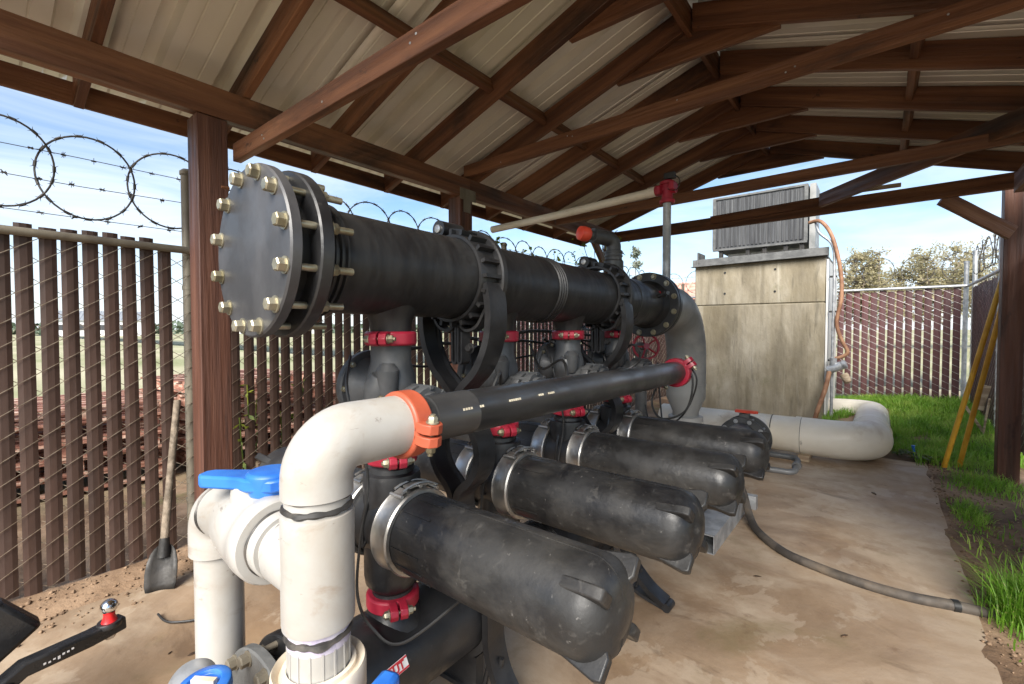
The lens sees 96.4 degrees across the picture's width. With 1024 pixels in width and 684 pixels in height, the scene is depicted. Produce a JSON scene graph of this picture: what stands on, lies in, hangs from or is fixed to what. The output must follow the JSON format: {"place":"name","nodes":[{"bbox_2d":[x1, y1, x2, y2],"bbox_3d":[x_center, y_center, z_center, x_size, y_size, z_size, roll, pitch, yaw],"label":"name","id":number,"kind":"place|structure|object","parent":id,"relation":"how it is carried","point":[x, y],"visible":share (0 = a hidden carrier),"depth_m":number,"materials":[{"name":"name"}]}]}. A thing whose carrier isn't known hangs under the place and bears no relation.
{"place":"outdoors","nodes":[
{"label":"outdoors","id":0,"kind":"place"},
{"bbox_2d":[0,598,126,683],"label":"tow hitch","id":1,"kind":"object","parent":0,"point":[19,625],"visible":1,"depth_m":1.49,"materials":[{"name":"metal"}]},
{"bbox_2d":[58,310,140,335],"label":"farm building","id":2,"kind":"structure","parent":0,"point":[81,315],"depth_m":87.63,"materials":[{"name":"metal"}]},
{"bbox_2d":[59,325,122,329],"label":"window","id":3,"kind":"structure","parent":2,"relation":"in","point":[60,326],"depth_m":86.19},
{"bbox_2d":[0,449,1002,683],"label":"concrete slab","id":4,"kind":"structure","parent":0,"point":[729,618],"depth_m":2.16,"materials":[{"name":"beige concrete"}]},
{"bbox_2d":[144,400,180,593],"bbox_3d":[-1.890,0.813,2.524,0.142,0.942,0.415,-1,2,-23],"label":"shovel","id":5,"kind":"object","parent":4,"relation":"on","point":[161,569],"visible":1,"depth_m":2.42,"materials":[{"name":"brown wood"}]},
{"bbox_2d":[157,613,194,622],"bbox_3d":[-1.526,1.276,2.229,0.261,0.010,0.296,0,2,6],"label":"cable","id":6,"kind":"object","parent":4,"relation":"on","point":[167,621],"visible":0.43,"depth_m":2.09,"materials":[{"name":"grey plastic"}]},
{"bbox_2d":[168,658,232,683],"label":"capped valve","id":7,"kind":"object","parent":4,"relation":"on","point":[202,671],"visible":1,"depth_m":0.99,"materials":[{"name":"plastic"}]},
{"bbox_2d":[188,396,413,683],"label":"pvc riser","id":8,"kind":"object","parent":4,"relation":"on","point":[286,527],"visible":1,"depth_m":0.89,"materials":[{"name":"white plastic"}]},
{"bbox_2d":[377,355,696,458],"bbox_3d":[0.333,0.184,1.773,0.234,0.194,1.900,1,2,39],"label":"drain pipe","id":9,"kind":"object","parent":8,"relation":"attached to","point":[438,418],"visible":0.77,"depth_m":1.31,"materials":[{"name":"black plastic"}]},
{"bbox_2d":[645,358,697,420],"bbox_3d":[0.868,0.294,2.558,0.053,0.418,0.349,-1,2,-34],"label":"cable","id":10,"kind":"object","parent":9,"relation":"hanging from","point":[682,415],"visible":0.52,"depth_m":2.44,"materials":[{"name":"black rubber"}]},
{"bbox_2d":[651,372,693,418],"bbox_3d":[0.874,0.255,2.501,0.245,0.340,0.072,1,2,39],"label":"cable","id":11,"kind":"object","parent":9,"relation":"hanging from","point":[685,410],"visible":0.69,"depth_m":2.45,"materials":[{"name":"black rubber"}]},
{"bbox_2d":[418,220,518,683],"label":"support frame","id":12,"kind":"object","parent":4,"relation":"on","point":[487,310],"visible":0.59,"depth_m":1.56,"materials":[{"name":"black plastic"}]},
{"bbox_2d":[225,520,604,683],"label":"outlet manifold","id":13,"kind":"object","parent":12,"relation":"on","point":[450,638],"visible":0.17,"depth_m":1.34,"materials":[{"name":"black plastic"}]},
{"bbox_2d":[255,331,640,683],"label":"disc filter","id":14,"kind":"object","parent":13,"relation":"on","point":[571,601],"visible":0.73,"depth_m":1.10,"materials":[{"name":"black plastic"}]},
{"bbox_2d":[368,331,708,574],"bbox_3d":[-0.063,0.396,1.777,1.536,0.881,0.289,1,2,39],"label":"disc filter","id":15,"kind":"object","parent":13,"relation":"on","point":[662,523],"visible":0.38,"depth_m":1.48,"materials":[{"name":"black plastic"}]},
{"bbox_2d":[453,331,746,516],"bbox_3d":[0.254,0.385,2.170,1.536,0.881,0.289,1,2,39],"label":"disc filter","id":16,"kind":"object","parent":13,"relation":"on","point":[569,436],"visible":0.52,"depth_m":1.95,"materials":[{"name":"black plastic"}]},
{"bbox_2d":[529,343,567,375],"bbox_3d":[0.155,0.129,2.003,0.148,0.238,0.370,0,2,0],"label":"cable","id":17,"kind":"object","parent":16,"relation":"attached to","point":[551,364],"visible":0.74,"depth_m":2.02,"materials":[{"name":"black rubber"}]},
{"bbox_2d":[523,330,770,480],"bbox_3d":[0.571,0.373,2.563,1.536,0.881,0.289,1,2,39],"label":"disc filter","id":18,"kind":"object","parent":13,"relation":"on","point":[752,446],"visible":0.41,"depth_m":2.29,"materials":[{"name":"black plastic"}]},
{"bbox_2d":[581,341,640,367],"bbox_3d":[0.511,0.082,2.411,0.200,0.210,0.377,-1,2,-22],"label":"cable","id":19,"kind":"object","parent":18,"relation":"attached to","point":[639,352],"visible":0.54,"depth_m":2.33,"materials":[{"name":"black rubber"}]},
{"bbox_2d":[656,362,661,416],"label":"cable","id":20,"kind":"object","parent":18,"relation":"hanging from","point":[660,399],"visible":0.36,"depth_m":2.57,"materials":[{"name":"black rubber"}]},
{"bbox_2d":[766,451,801,474],"bbox_3d":[1.244,0.584,2.264,0.321,0.063,0.208,1,2,39],"label":"drain fitting","id":21,"kind":"object","parent":18,"relation":"attached to","point":[796,465],"visible":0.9,"depth_m":2.16,"materials":[{"name":"grey plastic"}]},
{"bbox_2d":[492,371,501,385],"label":"cable","id":22,"kind":"object","parent":12,"relation":"hanging from","point":[499,376],"visible":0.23,"depth_m":1.55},
{"bbox_2d":[0,0,1023,502],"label":"open shelter","id":23,"kind":"object","parent":4,"relation":"on","point":[494,110],"visible":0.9,"depth_m":2.78,"materials":[{"name":"brown wood"}]},
{"bbox_2d":[578,256,674,612],"bbox_3d":[0.451,0.416,2.416,0.812,1.730,0.113,1,2,39],"label":"support frame","id":24,"kind":"object","parent":4,"relation":"on","point":[647,588],"visible":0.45,"depth_m":2.31,"materials":[{"name":"black plastic"}]},
{"bbox_2d":[210,163,679,337],"bbox_3d":[0.148,-0.225,2.022,0.406,0.435,2.477,1,2,39],"label":"inlet manifold","id":25,"kind":"object","parent":24,"relation":"on","point":[298,255],"visible":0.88,"depth_m":1.17,"materials":[{"name":"black plastic"}]},
{"bbox_2d":[576,226,623,273],"bbox_3d":[0.478,-0.488,2.492,0.289,0.261,0.108,-1,2,-23],"label":"air valve","id":26,"kind":"object","parent":25,"relation":"on","point":[610,241],"visible":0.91,"depth_m":2.47,"materials":[{"name":"grey plastic"}]},
{"bbox_2d":[548,335,554,343],"bbox_3d":[0.244,0.119,2.498,0.110,0.320,0.080,1,2,39],"label":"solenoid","id":27,"kind":"object","parent":24,"relation":"attached to","point":[551,340],"visible":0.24,"depth_m":2.49,"materials":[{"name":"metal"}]},
{"bbox_2d":[515,354,535,358],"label":"cable","id":28,"kind":"object","parent":27,"relation":"attached to","point":[524,356],"visible":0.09,"depth_m":2.34,"materials":[{"name":"black rubber"}]},
{"bbox_2d":[632,336,659,415],"bbox_3d":[1.011,0.600,3.546,0.202,1.340,0.289,0,2,6],"label":"gate valve","id":29,"kind":"object","parent":4,"relation":"on","point":[641,397],"visible":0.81,"depth_m":3.57,"materials":[{"name":"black metal"}]},
{"bbox_2d":[652,274,706,423],"bbox_3d":[1.150,0.429,3.284,0.406,1.756,0.872,1,2,39],"label":"elbow pipe","id":30,"kind":"object","parent":4,"relation":"on","point":[684,333],"visible":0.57,"depth_m":3.37,"materials":[{"name":"grey plastic"}]},
{"bbox_2d":[490,171,679,277],"bbox_3d":[0.476,-0.743,3.484,1.589,0.782,0.121,1,2,38],"label":"overhead pipe","id":31,"kind":"object","parent":30,"relation":"on","point":[666,188],"visible":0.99,"depth_m":3.12,"materials":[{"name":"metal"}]},
{"bbox_2d":[704,493,757,554],"bbox_3d":[1.412,1.203,3.181,0.350,0.114,0.970,1,2,39],"label":"steel channel","id":32,"kind":"object","parent":4,"relation":"on","point":[719,527],"visible":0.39,"depth_m":2.95,"materials":[{"name":"silver metal"}]},
{"bbox_2d":[722,409,772,449],"bbox_3d":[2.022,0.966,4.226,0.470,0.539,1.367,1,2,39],"label":"butterfly valve","id":33,"kind":"object","parent":4,"relation":"on","point":[744,419],"visible":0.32,"depth_m":4.58,"materials":[{"name":"black metal"}]},
{"bbox_2d":[658,398,893,461],"bbox_3d":[3.602,1.004,6.074,2.223,0.511,3.531,1,2,39],"label":"ground pipe","id":34,"kind":"object","parent":4,"relation":"on","point":[866,433],"visible":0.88,"depth_m":4.64,"materials":[{"name":"white plastic"}]},
{"bbox_2d":[743,487,1001,618],"bbox_3d":[2.050,1.066,2.528,0.572,0.535,1.906,-1,2,-39],"label":"hose","id":35,"kind":"object","parent":4,"relation":"on","point":[955,605],"visible":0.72,"depth_m":2.37,"materials":[{"name":"rubber"}]},
{"bbox_2d":[0,86,1010,329],"label":"sky","id":36,"kind":"structure","parent":0,"point":[902,227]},
{"bbox_2d":[7,330,1023,683],"bbox_3d":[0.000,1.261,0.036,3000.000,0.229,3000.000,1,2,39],"label":"ground","id":37,"kind":"structure","parent":0,"point":[57,602],"depth_m":3.17,"materials":[{"name":"brown soil"}]},
{"bbox_2d":[14,389,177,503],"bbox_3d":[-3.929,0.867,4.058,1.185,0.696,1.369,1,2,42],"label":"pallet stack","id":38,"kind":"object","parent":37,"relation":"on","point":[40,441],"visible":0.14,"depth_m":3.92,"materials":[{"name":"brown wood"}]},
{"bbox_2d":[140,368,314,464],"bbox_3d":[-3.052,0.769,5.027,1.252,0.836,1.372,1,2,34],"label":"pallet stack","id":39,"kind":"object","parent":37,"relation":"on","point":[179,381],"visible":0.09,"depth_m":4.74,"materials":[{"name":"brown wood"}]},
{"bbox_2d":[233,384,257,469],"bbox_3d":[-1.783,0.768,3.062,0.198,0.993,0.216,0,2,-14],"label":"tall weed","id":40,"kind":"object","parent":37,"relation":"on","point":[240,439],"visible":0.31,"depth_m":3.03,"materials":[{"name":"green plant"}]},
{"bbox_2d":[12,320,529,334],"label":"hedgerow","id":41,"kind":"object","parent":37,"relation":"on","point":[179,327],"visible":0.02,"depth_m":126.11,"materials":[{"name":"green plant"}]},
{"bbox_2d":[279,374,304,447],"bbox_3d":[-1.618,0.711,3.338,0.180,1.092,0.258,1,2,39],"label":"tall weed","id":42,"kind":"object","parent":37,"relation":"on","point":[291,414],"visible":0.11,"depth_m":3.30,"materials":[{"name":"green plant"}]},
{"bbox_2d":[290,372,334,417],"bbox_3d":[-2.330,0.804,6.269,1.237,0.696,1.381,1,2,39],"label":"pallet stack","id":43,"kind":"object","parent":37,"relation":"on","point":[324,390],"visible":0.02,"depth_m":5.88,"materials":[{"name":"brown wood"}]},
{"bbox_2d":[0,142,684,599],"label":"slat fence","id":44,"kind":"object","parent":37,"relation":"on","point":[26,382],"visible":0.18,"depth_m":2.49,"materials":[{"name":"metal"}]},
{"bbox_2d":[0,114,649,276],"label":"razor coil","id":45,"kind":"object","parent":44,"relation":"attached to","point":[52,180],"visible":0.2,"depth_m":2.50,"materials":[{"name":"metal"}]},
{"bbox_2d":[496,236,591,266],"bbox_3d":[0.431,-0.878,5.720,0.182,0.706,2.689,1,2,39],"label":"climbing vine","id":46,"kind":"object","parent":45,"relation":"hanging from","point":[530,249],"visible":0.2,"depth_m":5.50,"materials":[{"name":"green plant"}]},
{"bbox_2d":[17,462,1023,673],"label":"dirt crumbs","id":47,"kind":"object","parent":37,"relation":"on","point":[1013,654],"visible":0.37,"depth_m":2.53,"materials":[{"name":"brown soil"}]},
{"bbox_2d":[630,245,642,275],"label":"conifer tree","id":48,"kind":"object","parent":37,"relation":"on","point":[635,252],"visible":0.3,"depth_m":46.02,"materials":[{"name":"green plant"}]},
{"bbox_2d":[516,258,969,399],"bbox_3d":[3.538,-0.196,9.934,9.070,2.411,0.123,1,2,39],"label":"slat fence","id":49,"kind":"object","parent":37,"relation":"on","point":[945,345],"visible":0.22,"depth_m":7.55,"materials":[{"name":"metal"}]},
{"bbox_2d":[632,252,978,293],"bbox_3d":[3.899,-1.249,9.670,8.446,0.543,0.079,1,2,39],"label":"razor coil","id":50,"kind":"object","parent":49,"relation":"attached to","point":[893,274],"visible":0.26,"depth_m":7.62,"materials":[{"name":"metal"}]},
{"bbox_2d":[691,247,836,417],"bbox_3d":[4.333,-0.142,7.861,1.920,2.740,1.820,1,2,39],"label":"concrete tank","id":51,"kind":"object","parent":37,"relation":"on","point":[767,319],"visible":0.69,"depth_m":7.12,"materials":[{"name":"beige concrete"}]},
{"bbox_2d":[712,183,819,257],"bbox_3d":[4.368,-1.887,7.843,1.485,1.170,1.026,1,2,39],"label":"cooler box","id":52,"kind":"object","parent":51,"relation":"on","point":[788,235],"visible":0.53,"depth_m":7.44,"materials":[{"name":"metal"}]},
{"bbox_2d":[814,223,836,417],"bbox_3d":[4.516,-0.328,6.644,0.109,2.940,0.329,-1,2,-29],"label":"conduit","id":53,"kind":"object","parent":51,"relation":"attached to","point":[834,276],"visible":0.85,"depth_m":6.53,"materials":[{"name":"metal"}]},
{"bbox_2d":[826,358,851,383],"bbox_3d":[4.623,0.406,6.473,0.304,0.358,0.130,1,2,39],"label":"pump junction","id":54,"kind":"object","parent":51,"relation":"attached to","point":[834,366],"visible":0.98,"depth_m":6.43,"materials":[{"name":"metal"}]},
{"bbox_2d":[813,371,831,418],"bbox_3d":[4.421,0.781,6.522,0.258,0.744,0.075,0,2,2],"label":"tan hose","id":55,"kind":"object","parent":54,"relation":"attached to","point":[822,395],"visible":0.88,"depth_m":6.50,"materials":[{"name":"rubber"}]},
{"bbox_2d":[808,219,849,359],"bbox_3d":[4.535,-0.767,6.579,0.130,2.049,0.548,-1,2,-34],"label":"tan hose","id":56,"kind":"object","parent":54,"relation":"attached to","point":[841,282],"visible":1,"depth_m":6.45,"materials":[{"name":"rubber"}]},
{"bbox_2d":[837,265,859,324],"bbox_3d":[22.778,-2.466,32.383,5.301,6.221,5.188,-1,2,-40],"label":"tree","id":57,"kind":"object","parent":37,"relation":"on","point":[845,301],"visible":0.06,"depth_m":32.09,"materials":[{"name":"green plant"}]},
{"bbox_2d":[837,244,904,349],"bbox_3d":[23.522,-2.835,30.189,4.217,7.080,5.149,1,2,39],"label":"tree","id":58,"kind":"object","parent":37,"relation":"on","point":[875,277],"visible":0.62,"depth_m":29.49,"materials":[{"name":"green plant"}]},
{"bbox_2d":[891,449,951,460],"bbox_3d":[4.141,1.171,4.737,0.324,0.050,0.619,-1,2,-37],"label":"broadleaf weed","id":59,"kind":"object","parent":37,"relation":"on","point":[901,451],"visible":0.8,"depth_m":4.72,"materials":[{"name":"green plant"}]},
{"bbox_2d":[882,234,998,329],"bbox_3d":[28.704,-3.217,30.398,7.280,7.833,6.911,0,2,-10],"label":"tree","id":60,"kind":"object","parent":37,"relation":"on","point":[926,273],"visible":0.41,"depth_m":30.18,"materials":[{"name":"green plant"}]},
{"bbox_2d":[941,281,998,467],"bbox_3d":[4.323,0.320,4.297,0.044,1.848,0.402,-1,2,-42],"label":"yellow pole","id":61,"kind":"object","parent":37,"relation":"on","point":[973,372],"visible":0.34,"depth_m":4.29,"materials":[{"name":"paint"}]},
{"bbox_2d":[942,249,998,317],"bbox_3d":[34.220,-3.058,31.753,7.078,7.439,7.134,0,2,-11],"label":"tree","id":62,"kind":"object","parent":37,"relation":"on","point":[982,276],"visible":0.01,"depth_m":32.42,"materials":[{"name":"green plant"}]},
{"bbox_2d":[947,496,1004,537],"bbox_3d":[3.317,1.215,3.292,0.294,0.114,0.907,1,2,39],"label":"grass tuft","id":63,"kind":"object","parent":37,"relation":"on","point":[976,515],"visible":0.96,"depth_m":3.23,"materials":[{"name":"green plant"}]},
{"bbox_2d":[957,312,997,466],"bbox_3d":[4.430,0.384,4.316,0.045,1.717,0.331,-1,2,-31],"label":"yellow pole","id":64,"kind":"object","parent":37,"relation":"on","point":[980,387],"visible":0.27,"depth_m":4.32,"materials":[{"name":"paint"}]},
{"bbox_2d":[965,385,990,433],"bbox_3d":[5.461,0.833,5.366,0.264,0.682,0.090,1,2,39],"label":"scrap board","id":65,"kind":"object","parent":37,"relation":"on","point":[984,396],"visible":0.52,"depth_m":5.33,"materials":[{"name":"wood"}]},
{"bbox_2d":[938,538,1023,637],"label":"grass tuft","id":66,"kind":"object","parent":37,"relation":"on","point":[1007,597],"visible":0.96,"depth_m":2.13,"materials":[{"name":"green plant"}]},
{"bbox_2d":[938,467,1023,503],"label":"grass tuft","id":67,"kind":"object","parent":37,"relation":"on","point":[976,479],"visible":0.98,"depth_m":3.86,"materials":[{"name":"green plant"}]},
{"bbox_2d":[967,236,1023,455],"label":"slat fence","id":68,"kind":"object","parent":37,"relation":"on","point":[983,293],"visible":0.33,"depth_m":6.10,"materials":[{"name":"metal"}]},
{"bbox_2d":[973,234,998,274],"bbox_3d":[4.967,-1.155,4.378,0.082,0.472,6.708,1,2,39],"label":"razor coil","id":69,"kind":"object","parent":68,"relation":"attached to","point":[995,248],"visible":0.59,"depth_m":6.10,"materials":[{"name":"metal"}]},
{"bbox_2d":[568,227,640,409],"bbox_3d":[1.065,-0.076,5.425,0.892,2.548,1.487,1,2,19],"label":"tree","id":70,"kind":"object","parent":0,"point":[603,255],"visible":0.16,"depth_m":5.39,"materials":[{"name":"green plant"}]},
{"bbox_2d":[634,282,694,341],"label":"barn","id":71,"kind":"structure","parent":0,"point":[690,286],"depth_m":29.25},
{"bbox_2d":[821,392,1023,661],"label":"grass","id":72,"kind":"structure","parent":0,"point":[936,408],"depth_m":5.46,"materials":[{"name":"green plant"}]},
{"bbox_3d":[-0.057,0.130,2.125,0.110,0.320,0.080,1,2,39],"label":"solenoid","id":73,"kind":"object","parent":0,"visible":0},
{"bbox_2d":[413,361,451,367],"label":"cable","id":74,"kind":"object","parent":73,"relation":"attached to","point":[421,366],"visible":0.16,"depth_m":1.81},
{"bbox_2d":[411,342,480,349],"bbox_3d":[-0.273,0.011,1.917,0.043,0.043,0.604,1,2,39],"label":"cable","id":75,"kind":"object","parent":73,"relation":"attached to","point":[420,347],"visible":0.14,"depth_m":1.81,"materials":[{"name":"black rubber"}]},
{"bbox_2d":[478,339,546,343],"bbox_3d":[0.059,-0.001,2.329,0.043,0.043,0.704,1,2,39],"label":"cable","id":76,"kind":"object","parent":73,"relation":"attached to","point":[532,341],"visible":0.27,"depth_m":2.39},
{"bbox_3d":[0.545,0.109,2.872,0.110,0.320,0.080,1,2,39],"label":"solenoid","id":77,"kind":"object","parent":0,"visible":0},
{"bbox_2d":[448,329,590,340],"bbox_3d":[0.089,-0.049,2.431,0.040,0.077,1.303,1,2,39],"label":"cable","id":78,"kind":"object","parent":77,"relation":"attached to","point":[525,331],"visible":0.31,"depth_m":2.46,"materials":[{"name":"black rubber"}]},
{"bbox_2d":[542,337,590,342],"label":"cable","id":79,"kind":"object","parent":77,"relation":"attached to","point":[547,341],"visible":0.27,"depth_m":2.64,"materials":[{"name":"black rubber"}]}
]}

